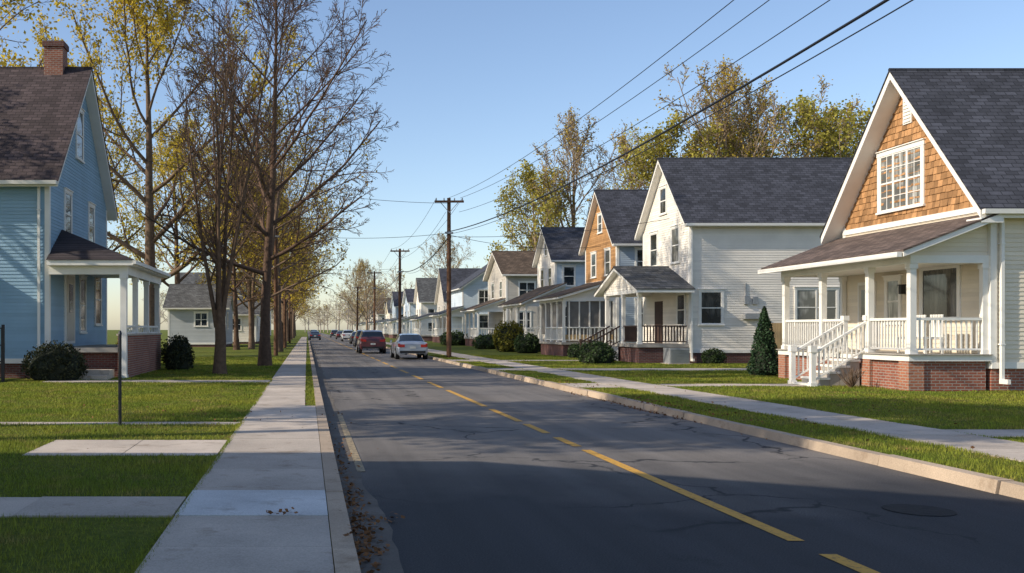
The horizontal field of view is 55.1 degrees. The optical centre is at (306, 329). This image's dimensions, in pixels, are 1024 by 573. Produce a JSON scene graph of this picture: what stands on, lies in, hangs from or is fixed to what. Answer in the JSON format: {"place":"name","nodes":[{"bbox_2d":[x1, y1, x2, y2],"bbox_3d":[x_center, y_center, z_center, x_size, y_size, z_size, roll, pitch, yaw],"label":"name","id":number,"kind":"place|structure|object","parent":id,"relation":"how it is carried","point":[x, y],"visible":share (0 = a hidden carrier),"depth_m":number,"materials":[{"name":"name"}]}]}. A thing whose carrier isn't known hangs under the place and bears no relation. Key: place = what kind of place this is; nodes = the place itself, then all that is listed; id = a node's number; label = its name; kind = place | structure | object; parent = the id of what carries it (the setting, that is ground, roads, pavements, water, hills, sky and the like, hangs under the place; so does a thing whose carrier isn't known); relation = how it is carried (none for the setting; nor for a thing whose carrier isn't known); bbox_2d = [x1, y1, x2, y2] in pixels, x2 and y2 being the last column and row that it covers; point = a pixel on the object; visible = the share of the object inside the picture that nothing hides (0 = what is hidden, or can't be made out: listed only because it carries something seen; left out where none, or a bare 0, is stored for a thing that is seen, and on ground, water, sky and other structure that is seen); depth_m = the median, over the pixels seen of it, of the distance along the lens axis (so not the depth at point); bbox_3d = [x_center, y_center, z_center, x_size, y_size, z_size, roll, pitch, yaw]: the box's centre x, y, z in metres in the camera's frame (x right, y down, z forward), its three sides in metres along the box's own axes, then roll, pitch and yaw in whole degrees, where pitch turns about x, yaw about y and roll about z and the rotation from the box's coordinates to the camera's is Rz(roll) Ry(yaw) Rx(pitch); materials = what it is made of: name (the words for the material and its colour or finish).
{"place":"outdoors","nodes":[
{"label":"outdoors","id":0,"kind":"place"},
{"bbox_2d":[413,278,436,302],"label":"roof","id":1,"kind":"structure","parent":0,"point":[426,289],"depth_m":153.81,"materials":[{"name":"grey"}]},
{"bbox_2d":[0,331,1023,572],"bbox_3d":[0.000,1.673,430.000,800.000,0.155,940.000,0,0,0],"label":"lawn","id":2,"kind":"structure","parent":0,"point":[244,350],"depth_m":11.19,"materials":[{"name":"plant"}]},
{"bbox_2d":[0,0,80,66],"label":"yellow tree","id":3,"kind":"object","parent":2,"relation":"on","point":[3,63],"visible":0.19,"depth_m":55.04,"materials":[{"name":"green plant"}]},
{"bbox_2d":[20,340,88,380],"bbox_3d":[-7.903,0.982,29.839,2.075,1.337,1.561,0,0,0],"label":"boxwood shrub","id":4,"kind":"object","parent":2,"relation":"on","point":[59,362],"visible":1,"depth_m":29.37,"materials":[{"name":"green plant"}]},
{"bbox_2d":[34,28,176,257],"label":"yellow tree","id":5,"kind":"object","parent":2,"relation":"on","point":[139,135],"visible":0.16,"depth_m":75.43,"materials":[{"name":"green plant"}]},
{"bbox_2d":[71,333,161,377],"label":"porch brick wall","id":6,"kind":"structure","parent":2,"relation":"on","point":[144,351],"depth_m":32.57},
{"bbox_2d":[119,274,159,377],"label":"porch posts","id":7,"kind":"object","parent":6,"relation":"on","point":[123,278],"visible":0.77,"depth_m":32.89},
{"bbox_2d":[47,260,170,284],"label":"porch roof trim","id":8,"kind":"structure","parent":7,"relation":"on","point":[141,271],"depth_m":30.90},
{"bbox_2d":[46,230,133,259],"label":"porch roof","id":9,"kind":"structure","parent":8,"relation":"on","point":[68,246],"depth_m":31.19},
{"bbox_2d":[160,334,194,369],"bbox_3d":[-5.086,0.879,37.516,1.396,1.541,1.784,0,0,0],"label":"boxwood shrub","id":10,"kind":"object","parent":2,"relation":"on","point":[177,352],"visible":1,"depth_m":37.01,"materials":[{"name":"green plant"}]},
{"bbox_2d":[112,117,243,288],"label":"yellow tree","id":11,"kind":"object","parent":2,"relation":"on","point":[178,279],"visible":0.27,"depth_m":95.18,"materials":[{"name":"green plant"}]},
{"bbox_2d":[48,0,317,331],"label":"yellow tree","id":12,"kind":"object","parent":2,"relation":"on","point":[163,28],"visible":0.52,"depth_m":63.66,"materials":[{"name":"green plant"}]},
{"bbox_2d":[163,284,233,346],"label":"grey cottage","id":13,"kind":"structure","parent":2,"relation":"on","point":[189,309],"depth_m":86.00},
{"bbox_2d":[148,0,302,374],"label":"multistem tree","id":14,"kind":"object","parent":2,"relation":"on","point":[218,304],"visible":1,"depth_m":33.51,"materials":[{"name":"brown plant"}]},
{"bbox_2d":[166,145,306,349],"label":"bare street tree","id":15,"kind":"object","parent":2,"relation":"on","point":[236,343],"visible":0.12,"depth_m":73.82,"materials":[{"name":"brown plant"}]},
{"bbox_2d":[179,150,300,348],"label":"street tree","id":16,"kind":"object","parent":2,"relation":"on","point":[251,344],"visible":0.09,"depth_m":76.76,"materials":[{"name":"brown plant"}]},
{"bbox_2d":[232,297,260,343],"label":"white garage","id":17,"kind":"structure","parent":2,"relation":"on","point":[243,321],"depth_m":103.99,"materials":[{"name":"grey"}]},
{"bbox_2d":[211,163,310,342],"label":"street tree","id":18,"kind":"object","parent":2,"relation":"on","point":[254,275],"visible":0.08,"depth_m":85.97,"materials":[{"name":"brown plant"}]},
{"bbox_2d":[171,109,353,351],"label":"street tree","id":19,"kind":"object","parent":2,"relation":"on","point":[280,339],"visible":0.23,"depth_m":68.47,"materials":[{"name":"brown plant"}]},
{"bbox_2d":[133,0,398,365],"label":"bare street tree","id":20,"kind":"object","parent":2,"relation":"on","point":[264,355],"visible":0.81,"depth_m":41.40,"materials":[{"name":"brown plant"}]},
{"bbox_2d":[274,207,278,355],"bbox_3d":[-1.900,-3.000,57.970,0.440,9.400,0.340,0,0,0],"label":"utility pole","id":21,"kind":"object","parent":2,"relation":"on","point":[276,301],"visible":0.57,"depth_m":57.90,"materials":[{"name":"brown wood"}]},
{"bbox_2d":[174,94,379,297],"bbox_3d":[-2.314,-6.352,54.519,10.281,16.116,11.954,0,0,-34],"label":"street tree","id":22,"kind":"object","parent":2,"relation":"on","point":[278,205],"visible":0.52,"depth_m":54.90,"materials":[{"name":"brown plant"}]},
{"bbox_2d":[202,141,352,345],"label":"street tree","id":23,"kind":"object","parent":2,"relation":"on","point":[282,300],"visible":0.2,"depth_m":88.31,"materials":[{"name":"brown plant"}]},
{"bbox_2d":[160,266,414,332],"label":"distant trees","id":24,"kind":"object","parent":2,"relation":"on","point":[348,313],"visible":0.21,"depth_m":393.99,"materials":[{"name":"beige plant"}]},
{"bbox_2d":[336,263,376,330],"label":"tan tree","id":25,"kind":"object","parent":2,"relation":"on","point":[348,298],"visible":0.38,"depth_m":244.67,"materials":[{"name":"beige plant"}]},
{"bbox_2d":[345,258,388,329],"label":"tan tree","id":26,"kind":"object","parent":2,"relation":"on","point":[366,293],"visible":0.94,"depth_m":204.57,"materials":[{"name":"beige plant"}]},
{"bbox_2d":[387,289,415,337],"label":"pale blue cottage","id":27,"kind":"structure","parent":2,"relation":"on","point":[408,304],"depth_m":170.97,"materials":[{"name":"wood"}]},
{"bbox_2d":[409,268,480,340],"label":"beige cottage","id":28,"kind":"structure","parent":2,"relation":"on","point":[458,275],"depth_m":132.47,"materials":[{"name":"wood"}]},
{"bbox_2d":[419,232,477,277],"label":"tan tree","id":29,"kind":"object","parent":2,"relation":"on","point":[443,250],"visible":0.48,"depth_m":159.40,"materials":[{"name":"beige plant"}]},
{"bbox_2d":[435,198,463,356],"bbox_3d":[8.100,-2.900,53.972,1.650,9.200,0.345,0,0,0],"label":"utility pole","id":30,"kind":"object","parent":2,"relation":"on","point":[448,201],"visible":0.95,"depth_m":53.89,"materials":[{"name":"brown wood"}]},
{"bbox_2d":[113,0,912,299],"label":"overhead wires","id":31,"kind":"object","parent":30,"relation":"attached to","point":[794,55],"visible":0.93,"depth_m":21.62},
{"bbox_2d":[492,320,523,351],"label":"yellow shrub","id":32,"kind":"object","parent":2,"relation":"on","point":[504,336],"visible":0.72,"depth_m":67.41,"materials":[{"name":"green plant"}]},
{"bbox_2d":[40,376,984,572],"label":"fallen leaves","id":33,"kind":"object","parent":2,"relation":"on","point":[369,535],"visible":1,"depth_m":8.49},
{"bbox_2d":[514,332,540,352],"bbox_3d":[14.943,0.894,64.055,2.044,1.513,2.270,0,0,0],"label":"boxwood shrub","id":34,"kind":"object","parent":2,"relation":"on","point":[527,343],"visible":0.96,"depth_m":63.36,"materials":[{"name":"green plant"}]},
{"bbox_2d":[481,159,580,268],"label":"yellowgreen tree","id":35,"kind":"object","parent":2,"relation":"on","point":[545,207],"visible":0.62,"depth_m":99.16,"materials":[{"name":"green plant"}]},
{"bbox_2d":[539,298,615,341],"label":"porch posts","id":36,"kind":"object","parent":2,"relation":"on","point":[564,300],"visible":0.94,"depth_m":55.76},
{"bbox_2d":[542,301,612,334],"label":"porch screens","id":37,"kind":"object","parent":36,"relation":"attached to","point":[584,313],"visible":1,"depth_m":55.76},
{"bbox_2d":[513,107,647,247],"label":"tan tree","id":38,"kind":"object","parent":2,"relation":"on","point":[574,141],"visible":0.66,"depth_m":98.35,"materials":[{"name":"yellow plant"}]},
{"bbox_2d":[576,340,617,363],"bbox_3d":[13.648,1.073,44.515,1.908,1.154,1.815,0,0,0],"label":"boxwood shrub","id":39,"kind":"object","parent":2,"relation":"on","point":[598,352],"visible":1,"depth_m":44.04,"materials":[{"name":"green plant"}]},
{"bbox_2d":[583,132,649,224],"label":"tan tree","id":40,"kind":"object","parent":2,"relation":"on","point":[622,139],"visible":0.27,"depth_m":96.93,"materials":[{"name":"yellow plant"}]},
{"bbox_2d":[613,346,686,362],"bbox_3d":[16.950,1.325,47.600,2.300,0.949,5.000,0,0,0],"label":"porch base","id":41,"kind":"object","parent":2,"relation":"on","point":[642,354],"visible":0.36,"depth_m":45.10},
{"bbox_2d":[606,108,732,188],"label":"yellowgreen tree","id":42,"kind":"object","parent":2,"relation":"on","point":[665,149],"visible":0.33,"depth_m":85.11,"materials":[{"name":"green plant"}]},
{"bbox_2d":[662,348,692,363],"bbox_3d":[17.050,1.225,43.700,1.100,0.750,1.000,0,0,0],"label":"air conditioner","id":43,"kind":"object","parent":2,"relation":"on","point":[676,355],"visible":0.98,"depth_m":43.30,"materials":[{"name":"grey metal"}]},
{"bbox_2d":[618,54,806,169],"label":"tan tree","id":44,"kind":"object","parent":2,"relation":"on","point":[723,85],"visible":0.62,"depth_m":83.44,"materials":[{"name":"yellow plant"}]},
{"bbox_2d":[681,103,775,156],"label":"yellowgreen tree","id":45,"kind":"object","parent":2,"relation":"on","point":[735,137],"visible":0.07,"depth_m":86.27,"materials":[{"name":"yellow plant"}]},
{"bbox_2d":[745,306,777,375],"bbox_3d":[15.784,0.414,32.612,1.136,2.471,1.141,0,0,0],"label":"conifer shrub","id":46,"kind":"object","parent":2,"relation":"on","point":[763,358],"visible":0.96,"depth_m":32.38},
{"bbox_2d":[686,73,840,156],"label":"tan tree","id":47,"kind":"object","parent":2,"relation":"on","point":[748,100],"visible":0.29,"depth_m":86.37,"materials":[{"name":"yellow plant"}]},
{"bbox_2d":[757,89,873,156],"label":"yellowgreen tree","id":48,"kind":"object","parent":2,"relation":"on","point":[808,109],"visible":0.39,"depth_m":84.26,"materials":[{"name":"green plant"}]},
{"bbox_2d":[792,358,859,385],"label":"front steps","id":49,"kind":"structure","parent":2,"relation":"on","point":[831,378],"depth_m":26.56,"materials":[{"name":"white paint"}]},
{"bbox_2d":[778,354,985,390],"bbox_3d":[16.585,1.310,27.885,2.030,0.979,6.770,0,0,0],"label":"porch brick base","id":50,"kind":"object","parent":2,"relation":"on","point":[935,375],"visible":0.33,"depth_m":24.55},
{"bbox_2d":[776,349,992,360],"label":"porch deck","id":51,"kind":"structure","parent":50,"relation":"on","point":[896,356],"depth_m":24.81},
{"bbox_2d":[781,255,988,353],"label":"porch posts","id":52,"kind":"object","parent":51,"relation":"on","point":[910,262],"visible":0.84,"depth_m":25.48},
{"bbox_2d":[761,214,997,269],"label":"porch roof","id":53,"kind":"structure","parent":52,"relation":"on","point":[896,240],"depth_m":26.96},
{"bbox_2d":[758,214,1001,273],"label":"porch roof trim","id":54,"kind":"structure","parent":53,"relation":"attached to","point":[887,255],"depth_m":24.88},
{"bbox_2d":[897,314,943,353],"bbox_3d":[16.600,0.120,25.655,0.500,1.040,1.210,0,0,0],"label":"porch chair","id":55,"kind":"object","parent":51,"relation":"on","point":[932,328],"visible":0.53,"depth_m":25.42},
{"bbox_2d":[786,315,981,385],"bbox_3d":[15.805,0.600,27.850,3.490,2.000,6.550,0,0,0],"label":"porch railing","id":56,"kind":"object","parent":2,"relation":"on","point":[838,333],"visible":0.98,"depth_m":26.48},
{"bbox_2d":[986,368,1023,390],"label":"foundation","id":57,"kind":"object","parent":2,"relation":"on","point":[1015,377],"visible":0.2,"depth_m":24.53,"materials":[{"name":"red brick"}]},
{"bbox_2d":[844,97,969,228],"bbox_3d":[24.200,-3.256,27.850,12.998,8.212,6.698,0,0,0],"label":"shingle siding","id":58,"kind":"object","parent":57,"relation":"on","point":[926,181],"visible":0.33,"depth_m":28.19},
{"bbox_2d":[858,281,876,349],"bbox_3d":[17.657,-0.430,29.875,0.085,2.140,0.950,0,0,0],"label":"front door","id":59,"kind":"structure","parent":58,"relation":"attached to","point":[861,298],"depth_m":30.04,"materials":[{"name":"white paint"}]},
{"bbox_2d":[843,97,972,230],"bbox_3d":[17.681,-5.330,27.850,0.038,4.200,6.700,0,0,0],"label":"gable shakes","id":60,"kind":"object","parent":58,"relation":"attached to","point":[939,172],"visible":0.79,"depth_m":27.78,"materials":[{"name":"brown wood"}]},
{"bbox_2d":[821,72,1023,243],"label":"roof trim","id":61,"kind":"structure","parent":58,"relation":"attached to","point":[892,93],"depth_m":29.19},
{"bbox_2d":[846,213,1023,361],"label":"walls","id":62,"kind":"structure","parent":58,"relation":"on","point":[1014,289],"depth_m":25.10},
{"bbox_2d":[875,138,961,324],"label":"window frames","id":63,"kind":"structure","parent":62,"relation":"attached to","point":[900,149],"depth_m":27.87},
{"bbox_2d":[881,147,955,317],"bbox_3d":[17.687,-2.750,27.438,0.026,5.100,3.475,0,0,0],"label":"window glass","id":64,"kind":"object","parent":63,"relation":"in","point":[939,291],"visible":0.76,"depth_m":27.36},
{"bbox_2d":[843,207,1023,368],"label":"trim","id":65,"kind":"structure","parent":62,"relation":"attached to","point":[992,281],"depth_m":24.48,"materials":[{"name":"white paint"}]},
{"bbox_2d":[997,218,1010,383],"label":"downspouts","id":66,"kind":"object","parent":62,"relation":"attached to","point":[1002,344],"visible":0.91,"depth_m":24.37,"materials":[{"name":"white paint"}]},
{"bbox_2d":[0,360,1023,516],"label":"garden path","id":67,"kind":"structure","parent":0,"point":[97,506],"depth_m":12.31,"materials":[{"name":"concrete"}]},
{"bbox_2d":[0,0,1023,329],"label":"sky","id":68,"kind":"structure","parent":0,"point":[473,85],"materials":[{"name":"blue"}]},
{"bbox_2d":[134,337,1023,572],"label":"sidewalk","id":69,"kind":"structure","parent":0,"point":[271,460],"depth_m":9.91,"materials":[{"name":"concrete"}]},
{"bbox_2d":[604,289,688,343],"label":"porch posts","id":70,"kind":"object","parent":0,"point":[623,294],"visible":0.89,"depth_m":47.32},
{"bbox_2d":[579,325,686,346],"bbox_3d":[15.779,0.700,47.010,2.222,1.800,5.613,0,0,-30],"label":"porch railing","id":71,"kind":"object","parent":70,"relation":"attached to","point":[630,333],"visible":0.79,"depth_m":45.93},
{"bbox_2d":[593,266,695,294],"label":"porch roof","id":72,"kind":"structure","parent":70,"relation":"on","point":[651,277],"depth_m":45.91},
{"bbox_2d":[594,268,694,296],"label":"porch roof trim","id":73,"kind":"structure","parent":72,"relation":"attached to","point":[607,282],"depth_m":48.28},
{"bbox_2d":[307,331,1023,572],"bbox_3d":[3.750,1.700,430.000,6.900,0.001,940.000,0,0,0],"label":"road","id":74,"kind":"structure","parent":0,"point":[461,484],"depth_m":9.88,"materials":[{"name":"asphalt"}]},
{"bbox_2d":[310,341,403,572],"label":"gutter","id":75,"kind":"object","parent":74,"relation":"on","point":[390,560],"visible":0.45,"depth_m":9.28,"materials":[{"name":"concrete"}]},
{"bbox_2d":[355,330,385,352],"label":"dark red suv car","id":76,"kind":"object","parent":74,"relation":"on","point":[371,339],"visible":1,"depth_m":66.66,"materials":[{"name":"paint"}]},
{"bbox_2d":[390,333,427,358],"bbox_3d":[5.970,0.977,55.680,2.034,1.497,4.640,0,0,0],"label":"silver sedan car","id":77,"kind":"object","parent":74,"relation":"on","point":[408,343],"visible":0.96,"depth_m":53.59,"materials":[{"name":"paint"}]},
{"bbox_2d":[334,341,879,572],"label":"road markings","id":78,"kind":"object","parent":74,"relation":"on","point":[851,564],"visible":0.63,"depth_m":10.29,"materials":[{"name":"yellow paint"}]},
{"bbox_2d":[308,337,1023,572],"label":"curb","id":79,"kind":"structure","parent":74,"relation":"on","point":[345,557],"depth_m":11.72,"materials":[{"name":"concrete"}]},
{"bbox_2d":[882,504,956,515],"bbox_3d":[5.750,1.696,8.900,0.600,0.003,0.600,0,0,0],"label":"manhole cover","id":80,"kind":"object","parent":74,"relation":"on","point":[921,510],"visible":1,"depth_m":8.86,"materials":[{"name":"metal"}]},
{"bbox_2d":[804,264,963,275],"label":"porch ceiling","id":81,"kind":"structure","parent":0,"point":[878,270],"depth_m":27.61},
{"bbox_2d":[820,68,1023,237],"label":"roof","id":82,"kind":"structure","parent":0,"point":[972,119],"depth_m":26.33,"materials":[{"name":"grey"}]},
{"bbox_2d":[906,225,987,255],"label":"porch gable end","id":83,"kind":"structure","parent":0,"point":[973,242],"depth_m":24.59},
{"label":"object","id":84,"kind":"object","parent":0,"visible":0},
{"bbox_2d":[643,174,839,349],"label":"walls","id":85,"kind":"structure","parent":84,"relation":"on","point":[731,261],"depth_m":44.99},
{"bbox_2d":[643,227,750,352],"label":"trim","id":86,"kind":"structure","parent":85,"relation":"attached to","point":[689,301],"depth_m":44.97,"materials":[{"name":"white paint"}]},
{"bbox_2d":[635,161,823,239],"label":"roof trim","id":87,"kind":"structure","parent":85,"relation":"attached to","point":[656,177],"depth_m":49.27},
{"bbox_2d":[685,223,824,225],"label":"gutters","id":88,"kind":"object","parent":87,"relation":"attached to","point":[754,224],"visible":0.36,"depth_m":44.54,"materials":[{"name":"white paint"}]},
{"bbox_2d":[634,157,851,237],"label":"roof","id":89,"kind":"structure","parent":85,"relation":"on","point":[754,189],"depth_m":46.46,"materials":[{"name":"grey"}]},
{"bbox_2d":[648,184,839,326],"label":"window frames","id":90,"kind":"structure","parent":85,"relation":"attached to","point":[722,291],"depth_m":44.95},
{"bbox_2d":[651,188,835,323],"bbox_3d":[20.545,-3.700,45.995,8.642,7.000,3.825,0,0,36],"label":"window glass","id":91,"kind":"object","parent":90,"relation":"in","point":[806,298],"visible":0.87,"depth_m":44.97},
{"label":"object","id":92,"kind":"object","parent":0,"visible":0},
{"bbox_2d":[586,205,642,342],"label":"walls","id":93,"kind":"structure","parent":92,"relation":"on","point":[626,253],"depth_m":57.49,"materials":[{"name":"brown wood"}]},
{"bbox_2d":[579,192,612,255],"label":"roof trim","id":94,"kind":"structure","parent":93,"relation":"attached to","point":[589,222],"depth_m":60.35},
{"bbox_2d":[578,189,647,252],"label":"roof","id":95,"kind":"structure","parent":93,"relation":"on","point":[621,207],"depth_m":57.38,"materials":[{"name":"grey"}]},
{"bbox_2d":[590,212,642,324],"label":"window frames","id":96,"kind":"structure","parent":93,"relation":"attached to","point":[609,248],"depth_m":57.73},
{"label":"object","id":97,"kind":"object","parent":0,"visible":0},
{"bbox_2d":[538,242,584,337],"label":"walls","id":98,"kind":"structure","parent":97,"relation":"on","point":[544,262],"depth_m":69.81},
{"bbox_2d":[532,227,584,263],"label":"roof","id":99,"kind":"structure","parent":98,"relation":"on","point":[571,239],"depth_m":70.69,"materials":[{"name":"grey"}]},
{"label":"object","id":100,"kind":"object","parent":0,"visible":0},
{"bbox_2d":[488,260,536,334],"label":"walls","id":101,"kind":"structure","parent":100,"relation":"on","point":[495,276],"depth_m":86.74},
{"bbox_2d":[482,251,536,279],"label":"roof","id":102,"kind":"structure","parent":101,"relation":"on","point":[513,262],"depth_m":88.54,"materials":[{"name":"brown"}]},
{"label":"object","id":103,"kind":"object","parent":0,"visible":0},
{"bbox_2d":[451,274,487,336],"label":"walls","id":104,"kind":"structure","parent":103,"relation":"on","point":[471,292],"depth_m":111.99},
{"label":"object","id":105,"kind":"object","parent":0,"visible":0},
{"bbox_2d":[0,96,105,358],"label":"walls","id":106,"kind":"structure","parent":105,"relation":"on","point":[18,262],"depth_m":31.00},
{"bbox_2d":[37,186,40,350],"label":"downspouts","id":107,"kind":"object","parent":106,"relation":"attached to","point":[38,266],"visible":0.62,"depth_m":30.87,"materials":[{"name":"white paint"}]},
{"bbox_2d":[0,186,106,362],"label":"trim","id":108,"kind":"structure","parent":106,"relation":"attached to","point":[47,274],"depth_m":30.97,"materials":[{"name":"white paint"}]},
{"bbox_2d":[0,72,116,220],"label":"roof trim","id":109,"kind":"structure","parent":106,"relation":"attached to","point":[96,128],"depth_m":37.48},
{"bbox_2d":[0,67,117,216],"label":"roof","id":110,"kind":"structure","parent":106,"relation":"on","point":[39,111],"depth_m":33.11,"materials":[{"name":"brown"}]},
{"bbox_2d":[42,40,68,74],"bbox_3d":[-9.400,-9.800,35.450,0.800,1.800,0.800,0,0,0],"label":"chimney","id":111,"kind":"object","parent":110,"relation":"on","point":[56,57],"visible":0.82,"depth_m":35.10,"materials":[{"name":"red brick"}]},
{"bbox_2d":[64,275,74,343],"bbox_3d":[-8.400,-0.800,33.600,0.100,2.600,1.400,0,0,0],"label":"front door","id":112,"kind":"structure","parent":106,"relation":"attached to","point":[69,309],"depth_m":33.37,"materials":[{"name":"white paint"}]},
{"bbox_2d":[64,108,102,333],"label":"window frames","id":113,"kind":"structure","parent":106,"relation":"attached to","point":[68,191],"depth_m":35.53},
{"bbox_2d":[66,113,100,330],"bbox_3d":[-8.437,-4.000,35.837,0.026,8.200,5.725,0,0,0],"label":"window glass","id":114,"kind":"object","parent":113,"relation":"in","point":[68,224],"visible":0.7,"depth_m":35.55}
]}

